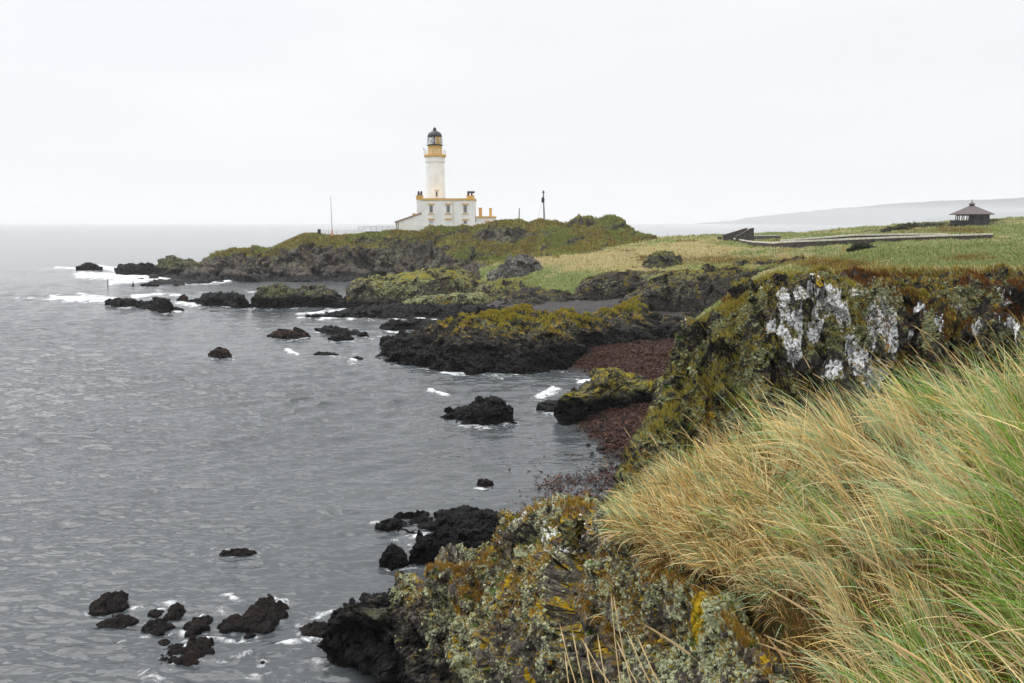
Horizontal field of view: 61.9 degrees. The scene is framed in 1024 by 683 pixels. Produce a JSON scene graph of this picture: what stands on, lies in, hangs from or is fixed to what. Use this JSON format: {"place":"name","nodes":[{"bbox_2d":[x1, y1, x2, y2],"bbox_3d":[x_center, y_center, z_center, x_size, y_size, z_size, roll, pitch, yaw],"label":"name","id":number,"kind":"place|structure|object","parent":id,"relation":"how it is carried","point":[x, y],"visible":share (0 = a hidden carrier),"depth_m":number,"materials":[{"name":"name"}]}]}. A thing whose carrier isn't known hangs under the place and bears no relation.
{"place":"outdoors","nodes":[
{"label":"outdoors","id":0,"kind":"place"},
{"bbox_2d":[344,265,490,307],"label":"rock mound","id":1,"kind":"object","parent":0,"point":[377,289],"visible":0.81,"depth_m":120.44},
{"bbox_2d":[0,224,889,682],"bbox_3d":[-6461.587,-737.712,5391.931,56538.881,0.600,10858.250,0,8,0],"label":"sea","id":2,"kind":"structure","parent":0,"point":[152,460],"depth_m":44.65,"materials":[{"name":"liquid"}]},
{"bbox_2d":[75,262,102,270],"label":"sea rock","id":3,"kind":"object","parent":2,"relation":"in","point":[88,266],"visible":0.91,"depth_m":217.08,"materials":[{"name":"black stone"}]},
{"bbox_2d":[88,590,128,616],"bbox_3d":[-12.724,8.580,27.057,2.062,1.088,2.532,0,8,0],"label":"sea rock","id":4,"kind":"object","parent":2,"relation":"in","point":[107,603],"visible":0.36,"depth_m":26.80,"materials":[{"name":"black stone"}]},
{"bbox_2d":[96,613,138,628],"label":"sea rock","id":5,"kind":"object","parent":2,"relation":"in","point":[120,621],"visible":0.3,"depth_m":25.68,"materials":[{"name":"black stone"}]},
{"bbox_2d":[104,297,136,306],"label":"sea rock","id":6,"kind":"object","parent":2,"relation":"in","point":[122,302],"visible":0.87,"depth_m":123.17,"materials":[{"name":"black stone"}]},
{"bbox_2d":[114,262,154,274],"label":"sea rock","id":7,"kind":"object","parent":2,"relation":"in","point":[141,268],"visible":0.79,"depth_m":197.91,"materials":[{"name":"black stone"}]},
{"bbox_2d":[141,282,158,286],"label":"sea rock","id":8,"kind":"object","parent":2,"relation":"in","point":[150,284],"visible":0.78,"depth_m":163.02,"materials":[{"name":"black stone"}]},
{"bbox_2d":[135,297,173,312],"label":"sea rock","id":9,"kind":"object","parent":2,"relation":"in","point":[161,305],"visible":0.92,"depth_m":116.72,"materials":[{"name":"black stone"}]},
{"bbox_2d":[147,609,164,617],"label":"sea rock","id":10,"kind":"object","parent":2,"relation":"in","point":[154,613],"visible":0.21,"depth_m":26.41,"materials":[{"name":"black stone"}]},
{"bbox_2d":[141,618,175,635],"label":"sea rock","id":11,"kind":"object","parent":2,"relation":"in","point":[158,626],"visible":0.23,"depth_m":25.43,"materials":[{"name":"black stone"}]},
{"bbox_2d":[158,639,170,645],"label":"sea rock","id":12,"kind":"object","parent":2,"relation":"in","point":[164,642],"visible":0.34,"depth_m":24.56,"materials":[{"name":"black stone"}]},
{"bbox_2d":[159,643,184,663],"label":"sea rock","id":13,"kind":"object","parent":2,"relation":"in","point":[176,649],"visible":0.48,"depth_m":23.86,"materials":[{"name":"black stone"}]},
{"bbox_2d":[163,602,185,621],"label":"sea rock","id":14,"kind":"object","parent":2,"relation":"in","point":[176,611],"visible":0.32,"depth_m":26.33,"materials":[{"name":"black stone"}]},
{"bbox_2d":[151,255,200,274],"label":"sea rock","id":15,"kind":"object","parent":2,"relation":"in","point":[168,262],"visible":0.61,"depth_m":196.18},
{"bbox_2d":[173,307,183,310],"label":"sea rock","id":16,"kind":"object","parent":2,"relation":"in","point":[178,308],"visible":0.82,"depth_m":116.90,"materials":[{"name":"black stone"}]},
{"bbox_2d":[176,294,187,301],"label":"sea rock","id":17,"kind":"object","parent":2,"relation":"in","point":[183,297],"visible":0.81,"depth_m":130.78,"materials":[{"name":"black stone"}]},
{"bbox_2d":[173,634,214,666],"bbox_3d":[-8.847,8.993,23.965,1.502,1.155,2.638,0,8,0],"label":"sea rock","id":18,"kind":"object","parent":2,"relation":"in","point":[195,649],"visible":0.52,"depth_m":23.73,"materials":[{"name":"black stone"}]},
{"bbox_2d":[183,615,212,637],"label":"sea rock","id":19,"kind":"object","parent":2,"relation":"in","point":[196,626],"visible":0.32,"depth_m":25.53,"materials":[{"name":"black stone"}]},
{"bbox_2d":[187,291,248,307],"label":"sea rock","id":20,"kind":"object","parent":2,"relation":"in","point":[232,299],"visible":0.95,"depth_m":124.56,"materials":[{"name":"black stone"}]},
{"bbox_2d":[208,347,231,358],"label":"sea rock","id":21,"kind":"object","parent":2,"relation":"in","point":[219,352],"visible":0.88,"depth_m":76.90,"materials":[{"name":"brown stone"}]},
{"bbox_2d":[217,614,248,633],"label":"sea rock","id":22,"kind":"object","parent":2,"relation":"in","point":[225,626],"visible":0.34,"depth_m":25.61,"materials":[{"name":"black stone"}]},
{"bbox_2d":[219,548,256,556],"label":"sea rock","id":23,"kind":"object","parent":2,"relation":"in","point":[241,552],"visible":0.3,"depth_m":31.15,"materials":[{"name":"black stone"}]},
{"bbox_2d":[243,632,255,638],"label":"sea rock","id":24,"kind":"object","parent":2,"relation":"in","point":[248,635],"visible":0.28,"depth_m":25.02,"materials":[{"name":"black stone"}]},
{"bbox_2d":[234,594,289,634],"bbox_3d":[-7.697,8.663,26.389,2.368,1.125,3.594,0,8,0],"label":"sea rock","id":25,"kind":"object","parent":2,"relation":"in","point":[264,615],"visible":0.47,"depth_m":25.93,"materials":[{"name":"black stone"}]},
{"bbox_2d":[267,327,310,338],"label":"sea rock","id":26,"kind":"object","parent":2,"relation":"in","point":[296,333],"visible":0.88,"depth_m":89.93,"materials":[{"name":"brown stone"}]},
{"bbox_2d":[246,283,368,308],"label":"sea rock","id":27,"kind":"object","parent":2,"relation":"in","point":[275,296],"visible":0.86,"depth_m":122.47,"materials":[{"name":"green stone"}]},
{"bbox_2d":[299,620,326,637],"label":"sea rock","id":28,"kind":"object","parent":2,"relation":"in","point":[313,628],"visible":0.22,"depth_m":25.21,"materials":[{"name":"black stone"}]},
{"bbox_2d":[314,351,338,355],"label":"sea rock","id":29,"kind":"object","parent":2,"relation":"in","point":[324,353],"visible":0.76,"depth_m":78.39,"materials":[{"name":"black stone"}]},
{"bbox_2d":[327,607,342,621],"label":"sea rock","id":30,"kind":"object","parent":2,"relation":"in","point":[336,611],"visible":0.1,"depth_m":25.75,"materials":[{"name":"black stone"}]},
{"bbox_2d":[327,333,353,341],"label":"sea rock","id":31,"kind":"object","parent":2,"relation":"in","point":[340,337],"visible":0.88,"depth_m":87.80,"materials":[{"name":"black stone"}]},
{"bbox_2d":[314,325,369,336],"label":"sea rock","id":32,"kind":"object","parent":2,"relation":"in","point":[329,329],"visible":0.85,"depth_m":92.52,"materials":[{"name":"black stone"}]},
{"bbox_2d":[379,543,407,570],"bbox_3d":[-4.215,7.887,30.504,1.083,1.199,1.217,-7,11,-42],"label":"sea rock","id":33,"kind":"object","parent":2,"relation":"in","point":[393,557],"visible":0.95,"depth_m":30.17,"materials":[{"name":"black stone"}]},
{"bbox_2d":[132,215,655,286],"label":"headland","id":34,"kind":"structure","parent":2,"relation":"in","point":[306,262],"depth_m":190.85,"materials":[{"name":"green plant"}]},
{"bbox_2d":[321,229,362,234],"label":"sea railing","id":35,"kind":"object","parent":34,"relation":"on","point":[341,232],"visible":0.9,"depth_m":201.34,"materials":[{"name":"grey metal"}]},
{"bbox_2d":[370,226,392,230],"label":"terrace railing","id":36,"kind":"object","parent":34,"relation":"on","point":[378,229],"visible":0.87,"depth_m":204.20,"materials":[{"name":"grey metal"}]},
{"bbox_2d":[423,127,445,197],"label":"lighthouse","id":37,"kind":"object","parent":34,"relation":"on","point":[435,170],"visible":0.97,"depth_m":213.22,"materials":[{"name":"paint"}]},
{"bbox_2d":[395,191,476,230],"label":"keepers house","id":38,"kind":"structure","parent":34,"relation":"on","point":[447,212],"depth_m":206.77,"materials":[{"name":"paint"}]},
{"bbox_2d":[428,203,433,213],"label":"window","id":39,"kind":"structure","parent":38,"relation":"in","point":[430,204],"depth_m":206.55,"materials":[{"name":"grey glass"}]},
{"bbox_2d":[428,218,434,225],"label":"door","id":40,"kind":"structure","parent":38,"relation":"in","point":[430,219],"depth_m":206.90,"materials":[{"name":"paint"}]},
{"bbox_2d":[445,203,450,213],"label":"window","id":41,"kind":"structure","parent":38,"relation":"in","point":[447,204],"depth_m":206.50,"materials":[{"name":"grey glass"}]},
{"bbox_2d":[445,218,451,226],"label":"door","id":42,"kind":"structure","parent":38,"relation":"in","point":[447,219],"depth_m":206.90,"materials":[{"name":"paint"}]},
{"bbox_2d":[462,203,468,213],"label":"window","id":43,"kind":"structure","parent":38,"relation":"in","point":[464,204],"depth_m":206.50,"materials":[{"name":"grey glass"}]},
{"bbox_2d":[405,222,482,229],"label":"house railing","id":44,"kind":"object","parent":34,"relation":"on","point":[410,226],"visible":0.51,"depth_m":203.13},
{"bbox_2d":[476,208,495,221],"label":"annexe","id":45,"kind":"structure","parent":34,"relation":"on","point":[481,218],"depth_m":209.87,"materials":[{"name":"paint"}]},
{"bbox_2d":[540,190,545,219],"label":"utility pole","id":46,"kind":"object","parent":34,"relation":"on","point":[542,201],"visible":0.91,"depth_m":201.38,"materials":[{"name":"black metal"}]},
{"bbox_2d":[205,213,1023,682],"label":"moss","id":47,"kind":"object","parent":34,"relation":"on","point":[599,233],"visible":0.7,"depth_m":21.31,"materials":[{"name":"green plant"}]},
{"bbox_2d":[305,302,507,318],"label":"rock shelf","id":48,"kind":"object","parent":2,"relation":"in","point":[429,310],"visible":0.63,"depth_m":109.30,"materials":[{"name":"grey stone"}]},
{"bbox_2d":[379,318,445,330],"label":"sea rock","id":49,"kind":"object","parent":2,"relation":"in","point":[392,324],"visible":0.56,"depth_m":96.49,"materials":[{"name":"black stone"}]},
{"bbox_2d":[375,505,499,533],"bbox_3d":[-2.328,7.319,34.465,5.755,1.439,3.537,2,8,15],"label":"sea rock","id":50,"kind":"object","parent":2,"relation":"in","point":[463,516],"visible":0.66,"depth_m":33.97,"materials":[{"name":"black stone"}]},
{"bbox_2d":[408,525,497,565],"bbox_3d":[-1.257,7.470,30.758,4.268,2.017,2.909,3,8,20],"label":"sea rock","id":51,"kind":"object","parent":2,"relation":"in","point":[425,549],"visible":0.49,"depth_m":30.34,"materials":[{"name":"black stone"}]},
{"bbox_2d":[441,395,516,425],"bbox_3d":[-1.984,4.456,52.904,3.932,1.979,5.205,-6,10,-36],"label":"sea rock","id":52,"kind":"object","parent":2,"relation":"in","point":[493,410],"visible":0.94,"depth_m":51.91,"materials":[{"name":"black stone"}]},
{"bbox_2d":[477,478,493,486],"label":"sea rock","id":53,"kind":"object","parent":2,"relation":"in","point":[485,482],"visible":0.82,"depth_m":39.30,"materials":[{"name":"black stone"}]},
{"bbox_2d":[375,300,699,374],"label":"promontory","id":54,"kind":"structure","parent":2,"relation":"in","point":[477,349],"depth_m":74.03,"materials":[{"name":"black stone"}]},
{"bbox_2d":[536,400,557,411],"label":"sea rock","id":55,"kind":"object","parent":2,"relation":"in","point":[547,406],"visible":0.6,"depth_m":55.24,"materials":[{"name":"black stone"}]},
{"bbox_2d":[553,367,662,425],"bbox_3d":[6.234,3.277,55.960,7.512,3.613,10.698,0,8,0],"label":"mossy boulder","id":56,"kind":"object","parent":2,"relation":"in","point":[603,389],"visible":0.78,"depth_m":52.55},
{"bbox_2d":[402,291,494,305],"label":"rock mound","id":57,"kind":"object","parent":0,"point":[473,298],"visible":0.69,"depth_m":113.53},
{"bbox_2d":[0,0,1023,223],"label":"sky","id":58,"kind":"structure","parent":0,"point":[112,111],"materials":[{"name":"white"}]},
{"bbox_2d":[316,492,793,682],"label":"rock ledge","id":59,"kind":"object","parent":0,"point":[364,632],"visible":0.74,"depth_m":14.13,"materials":[{"name":"grey stone"}]},
{"bbox_2d":[384,267,1023,682],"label":"lichen","id":60,"kind":"object","parent":59,"relation":"on","point":[710,661],"visible":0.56,"depth_m":19.91,"materials":[{"name":"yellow plant"}]},
{"bbox_2d":[498,269,665,306],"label":"cliff","id":61,"kind":"structure","parent":0,"point":[616,284],"depth_m":114.84,"materials":[{"name":"grey stone"}]},
{"bbox_2d":[486,299,697,316],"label":"gravel beach","id":62,"kind":"structure","parent":0,"point":[581,306],"depth_m":108.80,"materials":[{"name":"grey gravel"}]},
{"bbox_2d":[570,403,650,478],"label":"seaweed beach","id":63,"kind":"structure","parent":0,"point":[616,458],"depth_m":49.13,"materials":[{"name":"plant"}]},
{"bbox_2d":[597,445,605,449],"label":"beach stone","id":64,"kind":"object","parent":63,"relation":"on","point":[601,447],"visible":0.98,"depth_m":45.45,"materials":[{"name":"grey stone"}]},
{"bbox_2d":[568,339,674,380],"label":"seaweed beach","id":65,"kind":"structure","parent":0,"point":[581,370],"depth_m":69.75,"materials":[{"name":"brown plant"}]},
{"bbox_2d":[500,338,674,513],"bbox_3d":[7.015,3.533,55.824,11.659,1.932,48.040,2,8,14],"label":"seaweed","id":66,"kind":"object","parent":65,"relation":"on","point":[626,357],"visible":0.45,"depth_m":51.96,"materials":[{"name":"brown plant"}]},
{"bbox_2d":[599,467,607,471],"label":"beach stone","id":67,"kind":"object","parent":66,"relation":"on","point":[604,469],"visible":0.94,"depth_m":41.48,"materials":[{"name":"stone"}]},
{"bbox_2d":[618,254,805,313],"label":"cliff","id":68,"kind":"structure","parent":0,"point":[702,288],"depth_m":103.55,"materials":[{"name":"grey stone"}]},
{"bbox_2d":[477,216,1023,500],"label":"grass plateau","id":69,"kind":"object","parent":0,"point":[673,362],"depth_m":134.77,"materials":[{"name":"green plant"}]},
{"bbox_2d":[487,277,526,300],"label":"rock outcrop","id":70,"kind":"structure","parent":69,"relation":"on","point":[501,287],"depth_m":122.70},
{"bbox_2d":[487,254,542,281],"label":"rock outcrop","id":71,"kind":"object","parent":69,"relation":"on","point":[519,265],"visible":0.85,"depth_m":145.18,"materials":[{"name":"grey stone"}]},
{"bbox_2d":[642,250,682,268],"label":"rock outcrop","id":72,"kind":"object","parent":69,"relation":"on","point":[661,259],"visible":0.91,"depth_m":127.91,"materials":[{"name":"grey stone"}]},
{"bbox_2d":[722,228,747,240],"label":"ramped wall","id":73,"kind":"structure","parent":69,"relation":"on","point":[728,236],"depth_m":168.72,"materials":[{"name":"stone"}]},
{"bbox_2d":[735,228,753,240],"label":"ramped wall","id":74,"kind":"structure","parent":69,"relation":"on","point":[748,234],"depth_m":162.79,"materials":[{"name":"stone"}]},
{"bbox_2d":[754,235,780,239],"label":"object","id":75,"kind":"structure","parent":69,"relation":"on","point":[759,237],"depth_m":169.77,"materials":[{"name":"stone"}]},
{"bbox_2d":[846,243,877,251],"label":"bush","id":76,"kind":"object","parent":69,"relation":"on","point":[857,247],"visible":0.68,"depth_m":87.08,"materials":[{"name":"green plant"}]},
{"bbox_2d":[734,233,992,247],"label":"stone wall","id":77,"kind":"structure","parent":69,"relation":"on","point":[803,243],"depth_m":145.06,"materials":[{"name":"grey stone"}]},
{"bbox_2d":[780,233,947,240],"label":"stone wall","id":78,"kind":"structure","parent":69,"relation":"on","point":[859,236],"depth_m":158.79,"materials":[{"name":"grey stone"}]},
{"bbox_2d":[880,226,903,232],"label":"bush","id":79,"kind":"object","parent":69,"relation":"on","point":[888,229],"visible":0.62,"depth_m":178.81,"materials":[{"name":"green plant"}]},
{"bbox_2d":[896,221,924,229],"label":"bush","id":80,"kind":"object","parent":69,"relation":"on","point":[906,226],"visible":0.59,"depth_m":178.17,"materials":[{"name":"green plant"}]},
{"bbox_2d":[922,222,948,226],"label":"bush","id":81,"kind":"object","parent":69,"relation":"on","point":[932,224],"visible":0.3,"depth_m":178.78,"materials":[{"name":"green plant"}]},
{"bbox_2d":[949,201,993,225],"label":"pavilion","id":82,"kind":"structure","parent":69,"relation":"on","point":[974,214],"depth_m":170.77,"materials":[{"name":"grey wood"}]},
{"bbox_2d":[557,266,1023,551],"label":"cliff","id":83,"kind":"structure","parent":0,"point":[833,358],"depth_m":21.07,"materials":[{"name":"green stone"}]},
{"bbox_2d":[582,313,1023,682],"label":"grass bank","id":84,"kind":"structure","parent":0,"point":[768,631],"depth_m":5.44,"materials":[{"name":"plant"}]},
{"bbox_2d":[565,656,568,682],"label":"dry stalk","id":85,"kind":"object","parent":84,"relation":"on","point":[566,669],"visible":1,"depth_m":4.76,"materials":[{"name":"beige plant"}]},
{"bbox_2d":[560,626,575,682],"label":"dry stalk","id":86,"kind":"object","parent":84,"relation":"on","point":[567,655],"visible":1,"depth_m":4.52,"materials":[{"name":"beige plant"}]},
{"bbox_2d":[572,630,583,682],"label":"dry stalk","id":87,"kind":"object","parent":84,"relation":"on","point":[577,658],"visible":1,"depth_m":4.53,"materials":[{"name":"beige plant"}]},
{"bbox_2d":[586,645,593,682],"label":"dry stalk","id":88,"kind":"object","parent":84,"relation":"on","point":[589,665],"visible":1,"depth_m":4.33,"materials":[{"name":"beige plant"}]},
{"bbox_2d":[581,638,609,682],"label":"dry stalk","id":89,"kind":"object","parent":84,"relation":"on","point":[595,662],"visible":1,"depth_m":4.33,"materials":[{"name":"beige plant"}]},
{"bbox_2d":[597,634,606,682],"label":"dry stalk","id":90,"kind":"object","parent":84,"relation":"on","point":[601,658],"visible":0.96,"depth_m":4.64,"materials":[{"name":"beige plant"}]},
{"bbox_2d":[611,596,620,682],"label":"dry stalk","id":91,"kind":"object","parent":84,"relation":"on","point":[615,641],"visible":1,"depth_m":4.93,"materials":[{"name":"beige plant"}]},
{"bbox_2d":[613,596,630,682],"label":"dry stalk","id":92,"kind":"object","parent":84,"relation":"on","point":[621,640],"visible":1,"depth_m":4.51,"materials":[{"name":"beige plant"}]},
{"bbox_2d":[616,640,636,682],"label":"dry stalk","id":93,"kind":"object","parent":84,"relation":"on","point":[626,662],"visible":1,"depth_m":4.33,"materials":[{"name":"beige plant"}]},
{"bbox_2d":[627,632,650,682],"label":"dry stalk","id":94,"kind":"object","parent":84,"relation":"on","point":[638,658],"visible":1,"depth_m":3.90,"materials":[{"name":"beige plant"}]},
{"bbox_2d":[637,636,658,682],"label":"dry stalk","id":95,"kind":"object","parent":84,"relation":"on","point":[648,661],"visible":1,"depth_m":4.01,"materials":[{"name":"beige plant"}]},
{"bbox_2d":[696,197,1023,223],"bbox_3d":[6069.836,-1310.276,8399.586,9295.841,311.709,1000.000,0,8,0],"label":"hill","id":96,"kind":"structure","parent":0,"point":[899,213],"depth_m":8168.84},
{"bbox_2d":[861,219,1019,231],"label":"dune","id":97,"kind":"structure","parent":0,"point":[923,223],"depth_m":197.12,"materials":[{"name":"green plant"}]},
{"bbox_2d":[910,212,1023,222],"bbox_3d":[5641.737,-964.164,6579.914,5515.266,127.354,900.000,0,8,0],"label":"hill","id":98,"kind":"structure","parent":0,"point":[995,215],"depth_m":6447.52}
]}

